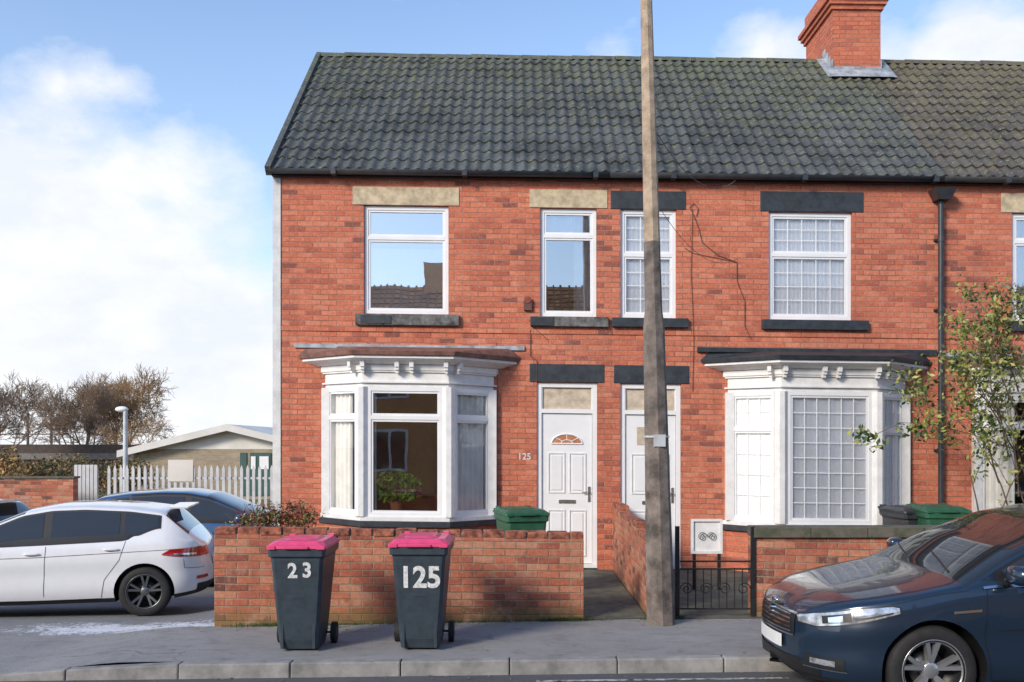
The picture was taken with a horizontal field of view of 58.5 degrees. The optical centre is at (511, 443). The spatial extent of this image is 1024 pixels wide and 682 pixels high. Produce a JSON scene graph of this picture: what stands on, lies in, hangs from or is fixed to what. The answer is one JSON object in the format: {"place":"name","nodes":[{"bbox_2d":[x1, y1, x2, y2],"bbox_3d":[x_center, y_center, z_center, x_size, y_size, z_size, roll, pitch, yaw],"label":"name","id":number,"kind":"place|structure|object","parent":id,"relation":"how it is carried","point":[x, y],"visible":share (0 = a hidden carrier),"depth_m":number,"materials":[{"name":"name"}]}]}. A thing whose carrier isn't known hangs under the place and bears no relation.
{"place":"outdoors","nodes":[
{"label":"outdoors","id":0,"kind":"place"},
{"bbox_2d":[0,492,721,680],"bbox_3d":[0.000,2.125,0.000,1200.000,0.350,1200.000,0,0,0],"label":"ground","id":1,"kind":"structure","parent":0,"point":[101,618],"depth_m":10.70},
{"bbox_2d":[0,498,31,520],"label":"parked car","id":2,"kind":"object","parent":1,"relation":"on","point":[9,508],"visible":0.06,"depth_m":15.60,"materials":[{"name":"white paint"}]},
{"bbox_2d":[16,413,30,443],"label":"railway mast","id":3,"kind":"object","parent":1,"relation":"on","point":[27,442],"visible":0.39,"depth_m":55.00,"materials":[{"name":"grey metal"}]},
{"bbox_2d":[0,476,79,508],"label":"boundary wall","id":4,"kind":"structure","parent":1,"relation":"on","point":[40,491],"depth_m":19.00,"materials":[{"name":"brick"}]},
{"bbox_2d":[0,371,83,456],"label":"bare tree","id":5,"kind":"object","parent":1,"relation":"on","point":[5,402],"visible":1,"depth_m":40.53,"materials":[{"name":"brown plant"}]},
{"bbox_2d":[36,416,66,443],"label":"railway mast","id":6,"kind":"object","parent":1,"relation":"on","point":[50,436],"visible":0.11,"depth_m":55.03,"materials":[{"name":"grey metal"}]},
{"bbox_2d":[16,380,113,443],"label":"bare tree","id":7,"kind":"object","parent":1,"relation":"on","point":[89,431],"visible":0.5,"depth_m":46.52,"materials":[{"name":"brown plant"}]},
{"bbox_2d":[0,444,141,491],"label":"building","id":8,"kind":"structure","parent":1,"relation":"on","point":[94,452],"depth_m":44.00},
{"bbox_2d":[0,446,160,496],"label":"bushes","id":9,"kind":"object","parent":1,"relation":"on","point":[10,464],"visible":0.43,"depth_m":35.12,"materials":[{"name":"green plant"}]},
{"bbox_2d":[28,373,133,443],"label":"bare tree","id":10,"kind":"object","parent":1,"relation":"on","point":[98,401],"visible":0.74,"depth_m":47.58,"materials":[{"name":"brown plant"}]},
{"bbox_2d":[74,465,97,500],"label":"metal gate","id":11,"kind":"structure","parent":1,"relation":"on","point":[88,483],"depth_m":19.99,"materials":[{"name":"grey metal"}]},
{"bbox_2d":[0,500,213,615],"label":"parked car","id":12,"kind":"object","parent":1,"relation":"on","point":[143,558],"visible":0.97,"depth_m":10.93,"materials":[{"name":"white paint"}]},
{"bbox_2d":[64,371,158,443],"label":"bare tree","id":13,"kind":"object","parent":1,"relation":"on","point":[114,384],"visible":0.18,"depth_m":52.40,"materials":[{"name":"brown plant"}]},
{"bbox_2d":[115,406,127,491],"bbox_3d":[-12.806,0.557,30.000,0.440,3.586,0.240,0,0,0],"label":"street lamp","id":14,"kind":"object","parent":1,"relation":"on","point":[124,409],"visible":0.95,"depth_m":29.93,"materials":[{"name":"metal"}]},
{"bbox_2d":[80,363,177,443],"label":"bare tree","id":15,"kind":"object","parent":1,"relation":"on","point":[146,387],"visible":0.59,"depth_m":51.25,"materials":[{"name":"brown plant"}]},
{"bbox_2d":[96,411,177,443],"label":"bare tree","id":16,"kind":"object","parent":1,"relation":"on","point":[146,428],"visible":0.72,"depth_m":46.95,"materials":[{"name":"brown plant"}]},
{"bbox_2d":[98,488,272,535],"bbox_3d":[-4.968,1.432,15.019,4.146,1.415,2.086,0,0,-5],"label":"parked car","id":17,"kind":"object","parent":1,"relation":"on","point":[210,509],"visible":0.21,"depth_m":14.32,"materials":[{"name":"blue paint"}]},
{"bbox_2d":[107,460,272,510],"bbox_3d":[-6.115,1.317,22.015,7.231,1.867,0.090,0,0,0],"label":"palisade fence","id":18,"kind":"object","parent":1,"relation":"on","point":[181,471],"visible":0.34,"depth_m":21.99,"materials":[{"name":"white wood"}]},
{"bbox_2d":[117,424,272,498],"bbox_3d":[-11.712,0.815,44.750,9.007,3.270,14.500,0,0,0],"label":"bungalow","id":19,"kind":"object","parent":1,"relation":"on","point":[231,445],"visible":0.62,"depth_m":37.99,"materials":[{"name":"brick"}]},
{"bbox_2d":[240,453,270,495],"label":"doors and windows","id":20,"kind":"structure","parent":19,"relation":"in","point":[256,459],"depth_m":37.95,"materials":[{"name":"plastic"}]},
{"bbox_2d":[0,655,793,680],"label":"kerb","id":21,"kind":"structure","parent":1,"relation":"on","point":[438,667],"depth_m":7.67,"materials":[{"name":"concrete"}]},
{"bbox_2d":[294,343,524,530],"bbox_3d":[-1.465,0.306,12.691,3.290,3.481,0.819,0,0,0],"label":"bay surround","id":22,"kind":"object","parent":1,"relation":"on","point":[448,369],"visible":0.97,"depth_m":12.54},
{"bbox_2d":[330,387,487,516],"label":"bay windows","id":23,"kind":"structure","parent":22,"relation":"attached to","point":[373,417],"depth_m":12.54,"materials":[{"name":"white plastic"}]},
{"bbox_2d":[273,177,608,569],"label":"walls","id":24,"kind":"structure","parent":1,"relation":"on","point":[494,253],"depth_m":13.08,"materials":[{"name":"brick"}]},
{"bbox_2d":[371,213,442,308],"bbox_3d":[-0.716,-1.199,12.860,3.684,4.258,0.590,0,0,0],"label":"window glass","id":25,"kind":"object","parent":24,"relation":"attached to","point":[406,275],"visible":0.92,"depth_m":13.15,"materials":[{"name":"clear glass"}]},
{"bbox_2d":[264,52,609,174],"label":"roof","id":26,"kind":"structure","parent":24,"relation":"on","point":[369,111],"depth_m":14.34,"materials":[{"name":"tile"}]},
{"bbox_2d":[265,168,609,525],"bbox_3d":[-1.048,-0.843,12.998,4.862,6.101,0.265,0,0,0],"label":"gutter","id":27,"kind":"object","parent":24,"relation":"attached to","point":[445,174],"visible":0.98,"depth_m":13.03,"materials":[{"name":"white plastic"}]},
{"bbox_2d":[334,216,589,509],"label":"curtains","id":28,"kind":"object","parent":24,"relation":"attached to","point":[471,466],"visible":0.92,"depth_m":12.94,"materials":[{"name":"white fabric"}]},
{"bbox_2d":[353,216,572,510],"bbox_3d":[-1.018,-0.978,14.741,4.602,5.688,3.079,0,0,0],"label":"interior","id":29,"kind":"object","parent":24,"relation":"attached to","point":[408,447],"visible":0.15,"depth_m":14.68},
{"bbox_2d":[353,186,607,382],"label":"lintels and sills","id":30,"kind":"object","parent":24,"relation":"attached to","point":[539,198],"visible":1,"depth_m":13.07,"materials":[{"name":"beige stone"}]},
{"bbox_2d":[365,206,595,316],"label":"window frames","id":31,"kind":"structure","parent":24,"relation":"attached to","point":[545,236],"depth_m":13.12,"materials":[{"name":"white plastic"}]},
{"bbox_2d":[519,453,530,459],"bbox_3d":[0.187,0.179,13.076,0.164,0.094,0.002,0,0,0],"label":"house number","id":32,"kind":"object","parent":24,"relation":"attached to","point":[525,456],"visible":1,"depth_m":13.07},
{"bbox_2d":[537,382,596,569],"bbox_3d":[0.789,0.543,13.070,1.029,2.847,0.620,0,0,0],"label":"front door","id":33,"kind":"structure","parent":24,"relation":"attached to","point":[567,472],"depth_m":13.14,"materials":[{"name":"plastic"}]},
{"bbox_2d":[496,203,750,505],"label":"facade cables","id":34,"kind":"object","parent":24,"relation":"attached to","point":[692,309],"visible":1,"depth_m":13.06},
{"bbox_2d":[609,181,937,570],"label":"walls","id":35,"kind":"structure","parent":1,"relation":"on","point":[894,269],"depth_m":13.08,"materials":[{"name":"brick"}]},
{"bbox_2d":[620,384,680,569],"bbox_3d":[1.985,0.560,13.070,1.029,2.844,0.620,0,0,0],"label":"front door","id":36,"kind":"structure","parent":35,"relation":"attached to","point":[632,466],"depth_m":13.14,"materials":[{"name":"plastic"}]},
{"bbox_2d":[620,210,850,319],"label":"window frames","id":37,"kind":"structure","parent":35,"relation":"attached to","point":[787,255],"depth_m":13.12,"materials":[{"name":"white plastic"}]},
{"bbox_2d":[611,191,868,383],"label":"lintels and sills","id":38,"kind":"object","parent":35,"relation":"attached to","point":[792,201],"visible":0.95,"depth_m":13.07,"materials":[{"name":"black stone"}]},
{"bbox_2d":[626,217,897,517],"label":"curtains","id":39,"kind":"object","parent":35,"relation":"attached to","point":[819,283],"visible":0.64,"depth_m":12.88,"materials":[{"name":"white fabric"}]},
{"bbox_2d":[590,55,945,176],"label":"roof","id":40,"kind":"structure","parent":35,"relation":"on","point":[742,115],"depth_m":14.32,"materials":[{"name":"tile"}]},
{"bbox_2d":[798,0,896,76],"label":"chimney stack","id":41,"kind":"object","parent":40,"relation":"on","point":[841,37],"visible":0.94,"depth_m":15.90,"materials":[{"name":"brick"}]},
{"bbox_2d":[609,172,957,503],"bbox_3d":[3.821,-1.152,12.959,4.876,5.360,0.238,0,0,0],"label":"gutter","id":42,"kind":"object","parent":35,"relation":"attached to","point":[940,195],"visible":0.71,"depth_m":12.96,"materials":[{"name":"black plastic"}]},
{"bbox_2d":[697,347,936,571],"bbox_3d":[4.355,0.370,12.691,3.420,3.503,0.819,0,0,0],"label":"bay surround","id":43,"kind":"object","parent":1,"relation":"on","point":[780,373],"visible":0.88,"depth_m":12.54,"materials":[{"name":"white paint"}]},
{"bbox_2d":[734,391,901,524],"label":"bay windows","id":44,"kind":"structure","parent":43,"relation":"attached to","point":[759,429],"depth_m":12.56,"materials":[{"name":"white plastic"}]},
{"bbox_2d":[938,185,1023,510],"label":"walls","id":45,"kind":"structure","parent":1,"relation":"on","point":[978,236],"depth_m":13.08,"materials":[{"name":"brick"}]},
{"bbox_2d":[867,59,1023,176],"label":"roof","id":46,"kind":"structure","parent":45,"relation":"on","point":[961,118],"depth_m":14.67,"materials":[{"name":"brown tile"}]},
{"bbox_2d":[941,176,1023,186],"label":"gutter","id":47,"kind":"object","parent":46,"relation":"attached to","point":[978,181],"visible":0.97,"depth_m":12.90,"materials":[{"name":"black plastic"}]},
{"bbox_2d":[985,221,1023,508],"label":"curtains","id":48,"kind":"object","parent":45,"relation":"attached to","point":[993,490],"visible":0.41,"depth_m":12.97,"materials":[{"name":"white fabric"}]},
{"bbox_2d":[1001,193,1023,331],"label":"lintels and sills","id":49,"kind":"object","parent":45,"relation":"attached to","point":[1012,202],"visible":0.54,"depth_m":13.07,"materials":[{"name":"beige stone"}]},
{"bbox_2d":[1012,214,1023,320],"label":"window frames","id":50,"kind":"structure","parent":45,"relation":"attached to","point":[1015,240],"depth_m":13.12,"materials":[{"name":"white plastic"}]},
{"bbox_2d":[1015,403,1023,503],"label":"window","id":51,"kind":"structure","parent":45,"relation":"attached to","point":[1019,410],"depth_m":16.28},
{"bbox_2d":[944,352,1023,512],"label":"bay surround","id":52,"kind":"object","parent":1,"relation":"on","point":[978,485],"visible":0.16,"depth_m":12.99,"materials":[{"name":"white paint"}]},
{"bbox_2d":[983,396,1023,509],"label":"bay windows","id":53,"kind":"structure","parent":52,"relation":"attached to","point":[1016,398],"depth_m":12.88,"materials":[{"name":"white plastic"}]},
{"bbox_2d":[0,618,769,671],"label":"pavement","id":54,"kind":"structure","parent":0,"point":[705,636],"depth_m":8.42,"materials":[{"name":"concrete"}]},
{"bbox_2d":[266,533,339,648],"bbox_3d":[-1.881,1.336,8.306,0.540,0.988,0.752,0,0,0],"label":"wheelie bin","id":55,"kind":"object","parent":54,"relation":"on","point":[302,568],"visible":1,"depth_m":8.02,"materials":[{"name":"plastic"}]},
{"bbox_2d":[388,531,454,647],"bbox_3d":[-0.812,1.328,8.353,0.552,1.004,0.768,0,0,1],"label":"wheelie bin","id":56,"kind":"object","parent":54,"relation":"on","point":[421,563],"visible":1,"depth_m":8.05,"materials":[{"name":"plastic"}]},
{"bbox_2d":[211,614,686,627],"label":"grass","id":57,"kind":"structure","parent":54,"relation":"on","point":[550,619],"depth_m":9.39,"materials":[{"name":"green plant"}]},
{"bbox_2d":[640,0,674,626],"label":"utility pole","id":58,"kind":"object","parent":54,"relation":"on","point":[660,609],"visible":0.98,"depth_m":9.22,"materials":[{"name":"wood"}]},
{"bbox_2d":[656,131,735,262],"bbox_3d":[2.309,-3.022,11.163,0.020,1.462,4.151,0,0,26],"label":"overhead wire","id":59,"kind":"object","parent":58,"relation":"attached to","point":[695,180],"visible":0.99,"depth_m":10.35,"materials":[{"name":"black rubber"}]},
{"bbox_2d":[0,671,824,681],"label":"road","id":60,"kind":"structure","parent":0,"point":[793,676],"depth_m":7.58,"materials":[{"name":"grey asphalt"}]},
{"bbox_2d":[73,590,772,681],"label":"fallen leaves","id":61,"kind":"object","parent":60,"relation":"on","point":[455,625],"visible":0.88,"depth_m":9.04,"materials":[{"name":"brown plant"}]},
{"bbox_2d":[536,677,789,681],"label":"road marking","id":62,"kind":"object","parent":60,"relation":"on","point":[663,679],"visible":1,"depth_m":7.54,"materials":[{"name":"paint"}]},
{"bbox_2d":[761,503,1023,681],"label":"parked car","id":63,"kind":"object","parent":60,"relation":"on","point":[943,602],"visible":1,"depth_m":6.61,"materials":[{"name":"blue paint"}]},
{"bbox_2d":[0,0,1023,443],"label":"sky","id":64,"kind":"structure","parent":0,"point":[138,138],"materials":[{"name":"blue"}]},
{"bbox_2d":[584,570,762,618],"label":"garden path","id":65,"kind":"structure","parent":0,"point":[598,582],"depth_m":10.80,"materials":[{"name":"grey concrete"}]},
{"bbox_2d":[224,499,329,527],"bbox_3d":[-2.575,0.820,9.941,1.168,0.465,0.722,0,0,0],"label":"garden shrub","id":66,"kind":"object","parent":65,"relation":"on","point":[268,518],"visible":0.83,"depth_m":9.86,"materials":[{"name":"green plant"}]},
{"bbox_2d":[214,526,583,626],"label":"garden wall","id":67,"kind":"structure","parent":65,"relation":"on","point":[496,575],"depth_m":9.36,"materials":[{"name":"brick"}]},
{"bbox_2d":[493,505,549,530],"bbox_3d":[0.099,1.263,10.923,0.552,1.014,0.768,0,0,-14],"label":"wheelie bin","id":68,"kind":"object","parent":65,"relation":"on","point":[527,517],"visible":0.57,"depth_m":10.62,"materials":[{"name":"plastic"}]},
{"bbox_2d":[613,502,646,616],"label":"garden wall","id":69,"kind":"structure","parent":65,"relation":"on","point":[629,550],"depth_m":11.14,"materials":[{"name":"brick"}]},
{"bbox_2d":[691,519,722,589],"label":"meter box","id":70,"kind":"structure","parent":65,"relation":"on","point":[706,536],"depth_m":11.30,"materials":[{"name":"paint"}]},
{"bbox_2d":[747,525,937,615],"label":"garden wall","id":71,"kind":"structure","parent":65,"relation":"on","point":[782,551],"depth_m":9.66,"materials":[{"name":"brick"}]},
{"bbox_2d":[675,526,755,616],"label":"iron gate","id":72,"kind":"structure","parent":71,"relation":"attached to","point":[752,585],"depth_m":9.64,"materials":[{"name":"metal"}]},
{"bbox_2d":[878,504,917,524],"bbox_3d":[5.195,1.303,11.935,0.558,0.994,0.776,0,0,-6],"label":"wheelie bin","id":73,"kind":"object","parent":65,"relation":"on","point":[898,514],"visible":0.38,"depth_m":11.79,"materials":[{"name":"black plastic"}]},
{"bbox_2d":[907,503,971,524],"bbox_3d":[5.378,1.273,11.543,0.570,1.014,0.793,0,0,6],"label":"wheelie bin","id":74,"kind":"object","parent":65,"relation":"on","point":[934,514],"visible":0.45,"depth_m":11.21,"materials":[{"name":"plastic"}]},
{"bbox_2d":[847,272,1023,510],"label":"climbing shrub","id":75,"kind":"object","parent":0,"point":[1003,358],"visible":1,"depth_m":11.28,"materials":[{"name":"green plant"}]}
]}

